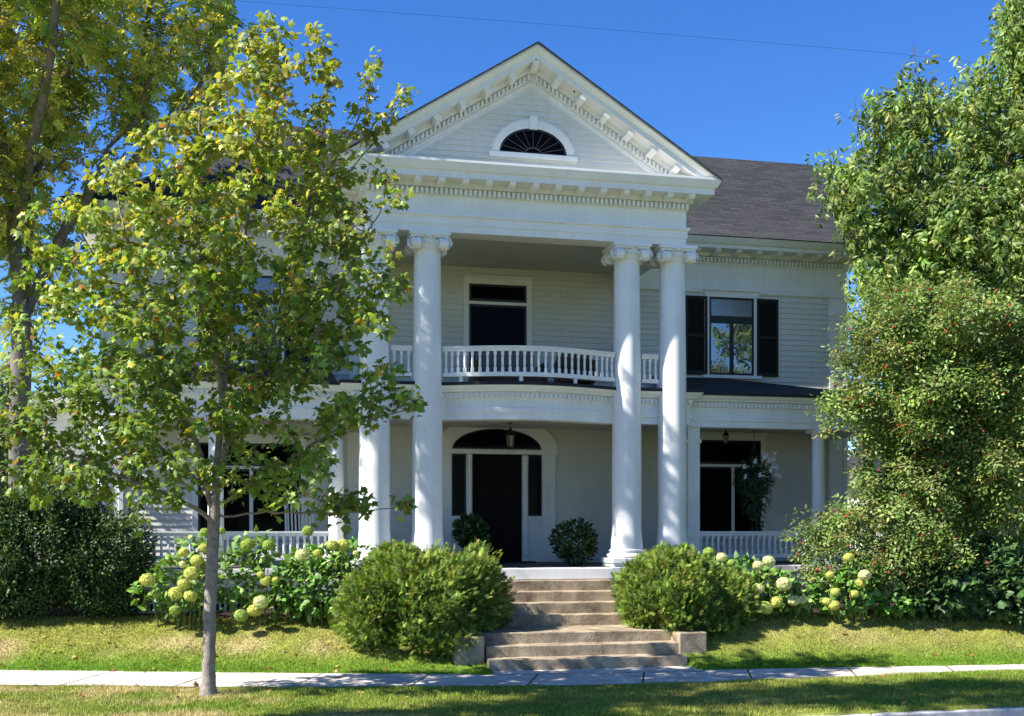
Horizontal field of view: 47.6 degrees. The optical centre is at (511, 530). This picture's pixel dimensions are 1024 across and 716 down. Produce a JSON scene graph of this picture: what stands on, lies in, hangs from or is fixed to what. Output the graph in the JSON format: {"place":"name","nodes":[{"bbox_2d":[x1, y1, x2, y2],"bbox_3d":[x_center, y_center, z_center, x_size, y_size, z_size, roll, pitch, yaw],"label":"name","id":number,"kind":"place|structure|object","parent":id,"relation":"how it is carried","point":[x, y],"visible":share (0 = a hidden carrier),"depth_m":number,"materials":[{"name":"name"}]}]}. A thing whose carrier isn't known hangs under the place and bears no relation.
{"place":"outdoors","nodes":[
{"label":"outdoors","id":0,"kind":"place"},
{"bbox_2d":[470,351,547,381],"bbox_3d":[-0.073,-3.105,22.427,1.400,0.980,0.720,0,0,-13],"label":"outdoor sofa","id":1,"kind":"object","parent":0,"point":[506,363],"visible":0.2,"depth_m":22.59,"materials":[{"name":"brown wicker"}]},
{"bbox_2d":[0,0,1019,458],"label":"sky","id":2,"kind":"structure","parent":0,"point":[721,97],"materials":[{"name":"blue"}]},
{"bbox_2d":[0,588,1023,715],"bbox_3d":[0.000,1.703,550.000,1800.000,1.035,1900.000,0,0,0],"label":"lawn ground","id":3,"kind":"structure","parent":0,"point":[223,614],"depth_m":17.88,"materials":[{"name":"green plant"}]},
{"bbox_2d":[0,372,58,560],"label":"tall shrub","id":4,"kind":"object","parent":3,"relation":"on","point":[4,453],"visible":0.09,"depth_m":24.63,"materials":[{"name":"green plant"}]},
{"bbox_2d":[0,470,160,622],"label":"dark shrub","id":5,"kind":"object","parent":3,"relation":"on","point":[67,565],"visible":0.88,"depth_m":18.68,"materials":[{"name":"green plant"}]},
{"bbox_2d":[0,0,261,608],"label":"ash tree","id":6,"kind":"object","parent":3,"relation":"on","point":[22,171],"visible":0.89,"depth_m":19.96,"materials":[{"name":"green plant"}]},
{"bbox_2d":[125,528,225,628],"bbox_3d":[-5.359,0.747,18.495,1.568,1.589,1.319,0,0,0],"label":"hydrangea","id":7,"kind":"object","parent":3,"relation":"on","point":[185,593],"visible":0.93,"depth_m":18.27,"materials":[{"name":"green plant"}]},
{"bbox_2d":[0,10,427,695],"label":"maple tree","id":8,"kind":"object","parent":3,"relation":"on","point":[212,286],"visible":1,"depth_m":13.73,"materials":[{"name":"green plant"}]},
{"bbox_2d":[217,525,280,625],"bbox_3d":[-4.262,0.694,18.529,1.234,1.607,1.394,0,0,0],"label":"hydrangea","id":9,"kind":"object","parent":3,"relation":"on","point":[253,603],"visible":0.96,"depth_m":18.44,"materials":[{"name":"green plant"}]},
{"bbox_2d":[261,526,373,625],"bbox_3d":[-2.973,0.723,18.630,2.066,1.613,1.853,0,0,0],"label":"hydrangea","id":10,"kind":"object","parent":3,"relation":"on","point":[303,606],"visible":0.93,"depth_m":18.27,"materials":[{"name":"green plant"}]},
{"bbox_2d":[328,536,517,660],"bbox_3d":[-1.429,1.013,18.026,2.671,1.923,2.655,0,0,27],"label":"cedar shrub","id":11,"kind":"object","parent":3,"relation":"on","point":[396,594],"visible":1,"depth_m":17.40,"materials":[{"name":"green plant"}]},
{"bbox_2d":[31,41,902,613],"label":"house","id":12,"kind":"structure","parent":3,"relation":"on","point":[689,305],"depth_m":22.21,"materials":[{"name":"paint"}]},
{"bbox_2d":[191,434,307,539],"bbox_3d":[-5.088,-0.850,22.515,2.270,2.040,0.120,0,0,-13],"label":"window","id":13,"kind":"structure","parent":12,"relation":"in","point":[264,521],"depth_m":22.53,"materials":[{"name":"black glass"}]},
{"bbox_2d":[224,266,283,364],"bbox_3d":[-5.003,-4.190,22.534,1.340,1.900,0.120,0,0,-13],"label":"window","id":14,"kind":"structure","parent":12,"relation":"in","point":[265,279],"depth_m":22.58,"materials":[{"name":"glass"}]},
{"bbox_2d":[284,496,321,553],"bbox_3d":[-3.878,0.000,21.488,0.580,1.300,1.063,0,0,-27],"label":"rocking chair","id":15,"kind":"object","parent":12,"relation":"on","point":[302,500],"visible":0.32,"depth_m":21.65,"materials":[{"name":"white paint"}]},
{"bbox_2d":[452,512,491,554],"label":"potted shrub","id":16,"kind":"object","parent":12,"relation":"on","point":[472,520],"visible":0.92,"depth_m":21.97,"materials":[{"name":"green plant"}]},
{"bbox_2d":[472,454,521,560],"bbox_3d":[-0.302,-0.469,23.595,1.040,2.178,0.102,0,0,-13],"label":"door","id":17,"kind":"structure","parent":12,"relation":"in","point":[496,478],"depth_m":23.63,"materials":[{"name":"black paint"}]},
{"bbox_2d":[462,274,533,381],"bbox_3d":[-0.283,-3.940,23.600,1.480,2.480,0.100,0,0,-13],"label":"window","id":18,"kind":"structure","parent":12,"relation":"in","point":[497,310],"depth_m":23.60,"materials":[{"name":"black glass"}]},
{"bbox_2d":[505,422,515,449],"bbox_3d":[-0.030,-1.827,22.375,0.231,0.525,0.200,0,0,-13],"label":"porch lantern","id":19,"kind":"object","parent":12,"relation":"hanging from","point":[510,434],"visible":1,"depth_m":22.33,"materials":[{"name":"black metal"}]},
{"bbox_2d":[548,517,598,565],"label":"potted shrub","id":20,"kind":"object","parent":12,"relation":"on","point":[571,556],"visible":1,"depth_m":21.47,"materials":[{"name":"green plant"}]},
{"bbox_2d":[722,429,728,444],"bbox_3d":[4.303,-1.910,23.344,0.158,0.360,0.137,0,0,-13],"label":"porch lantern","id":21,"kind":"object","parent":12,"relation":"hanging from","point":[725,435],"visible":0.79,"depth_m":23.31,"materials":[{"name":"black metal"}]},
{"bbox_2d":[702,288,761,379],"bbox_3d":[4.686,-4.190,24.700,1.340,1.900,0.120,0,0,-13],"label":"window","id":22,"kind":"structure","parent":12,"relation":"in","point":[732,316],"depth_m":24.72,"materials":[{"name":"glass"}]},
{"bbox_2d":[700,432,767,538],"bbox_3d":[4.632,-0.965,24.688,1.770,2.270,0.120,0,0,-13],"label":"window","id":23,"kind":"structure","parent":12,"relation":"in","point":[720,510],"depth_m":24.69,"materials":[{"name":"black glass"}]},
{"bbox_2d":[731,444,781,530],"bbox_3d":[4.778,-0.986,22.877,0.890,2.208,0.869,0,0,-43],"label":"hanging basket","id":24,"kind":"object","parent":12,"relation":"hanging from","point":[752,484],"visible":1,"depth_m":22.75,"materials":[{"name":"green plant"}]},
{"bbox_2d":[450,635,483,665],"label":"stone block","id":25,"kind":"structure","parent":3,"relation":"on","point":[474,654],"depth_m":17.08,"materials":[{"name":"stone"}]},
{"bbox_2d":[0,367,1021,454],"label":"trees","id":26,"kind":"object","parent":3,"relation":"on","point":[56,383],"depth_m":47.42,"materials":[{"name":"green plant"}]},
{"bbox_2d":[0,616,1023,709],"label":"fallen leaves","id":27,"kind":"object","parent":3,"relation":"on","point":[195,684],"visible":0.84,"depth_m":16.77,"materials":[{"name":"brown plant"}]},
{"bbox_2d":[480,579,686,670],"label":"front steps","id":28,"kind":"structure","parent":3,"relation":"on","point":[564,624],"depth_m":17.87,"materials":[{"name":"concrete"}]},
{"bbox_2d":[608,541,766,637],"bbox_3d":[2.849,0.935,18.907,2.580,1.582,2.288,0,0,0],"label":"cedar shrub","id":29,"kind":"object","parent":3,"relation":"on","point":[683,586],"visible":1,"depth_m":18.32,"materials":[{"name":"green plant"}]},
{"bbox_2d":[671,630,706,653],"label":"stone block","id":30,"kind":"structure","parent":3,"relation":"on","point":[693,641],"depth_m":17.85,"materials":[{"name":"stone"}]},
{"bbox_2d":[696,547,773,591],"bbox_3d":[3.724,0.851,20.074,1.716,1.159,1.486,0,0,0],"label":"hydrangea","id":31,"kind":"object","parent":3,"relation":"on","point":[721,558],"visible":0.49,"depth_m":19.87,"materials":[{"name":"green plant"}]},
{"bbox_2d":[751,555,822,621],"bbox_3d":[4.469,0.939,19.140,1.353,1.089,1.245,0,0,0],"label":"hydrangea","id":32,"kind":"object","parent":3,"relation":"on","point":[788,600],"visible":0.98,"depth_m":18.95,"materials":[{"name":"green plant"}]},
{"bbox_2d":[805,553,922,623],"bbox_3d":[5.809,0.933,19.131,2.005,1.169,1.240,0,0,0],"label":"hydrangea","id":33,"kind":"object","parent":3,"relation":"on","point":[860,589],"visible":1,"depth_m":18.95,"materials":[{"name":"green plant"}]},
{"bbox_2d":[778,268,1023,609],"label":"berry tree","id":34,"kind":"object","parent":3,"relation":"on","point":[944,485],"visible":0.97,"depth_m":19.42,"materials":[{"name":"green plant"}]},
{"bbox_2d":[802,0,1023,552],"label":"silver leaved tree","id":35,"kind":"object","parent":3,"relation":"on","point":[962,219],"visible":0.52,"depth_m":21.82,"materials":[{"name":"green plant"}]},
{"bbox_2d":[840,706,1023,715],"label":"kerb","id":36,"kind":"structure","parent":3,"relation":"on","point":[1017,711],"depth_m":13.13,"materials":[{"name":"concrete"}]},
{"bbox_2d":[848,443,1023,573],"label":"neighbour house","id":37,"kind":"structure","parent":3,"relation":"on","point":[851,460],"depth_m":31.88,"materials":[{"name":"paint"}]},
{"bbox_2d":[893,534,1023,631],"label":"leafy shrub","id":38,"kind":"object","parent":3,"relation":"on","point":[983,594],"visible":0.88,"depth_m":19.08,"materials":[{"name":"green plant"}]},
{"bbox_2d":[989,533,1023,603],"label":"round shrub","id":39,"kind":"object","parent":3,"relation":"on","point":[1012,589],"visible":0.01,"depth_m":21.06,"materials":[{"name":"green plant"}]},
{"bbox_2d":[0,664,1023,686],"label":"sidewalk","id":40,"kind":"structure","parent":0,"point":[26,677],"depth_m":16.18,"materials":[{"name":"concrete"}]},
{"bbox_2d":[554,354,595,384],"bbox_3d":[1.198,-3.025,22.260,0.760,0.820,0.640,0,0,-1],"label":"armchair","id":41,"kind":"object","parent":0,"point":[568,368],"visible":0.46,"depth_m":22.50,"materials":[{"name":"black"}]},
{"bbox_2d":[492,666,703,673],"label":"path","id":42,"kind":"structure","parent":0,"point":[654,669],"depth_m":16.94,"materials":[{"name":"concrete"}]},
{"bbox_2d":[231,0,1023,65],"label":"overhead cable","id":43,"kind":"object","parent":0,"point":[631,31],"visible":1,"depth_m":13.06,"materials":[{"name":"black rubber"}]}
]}

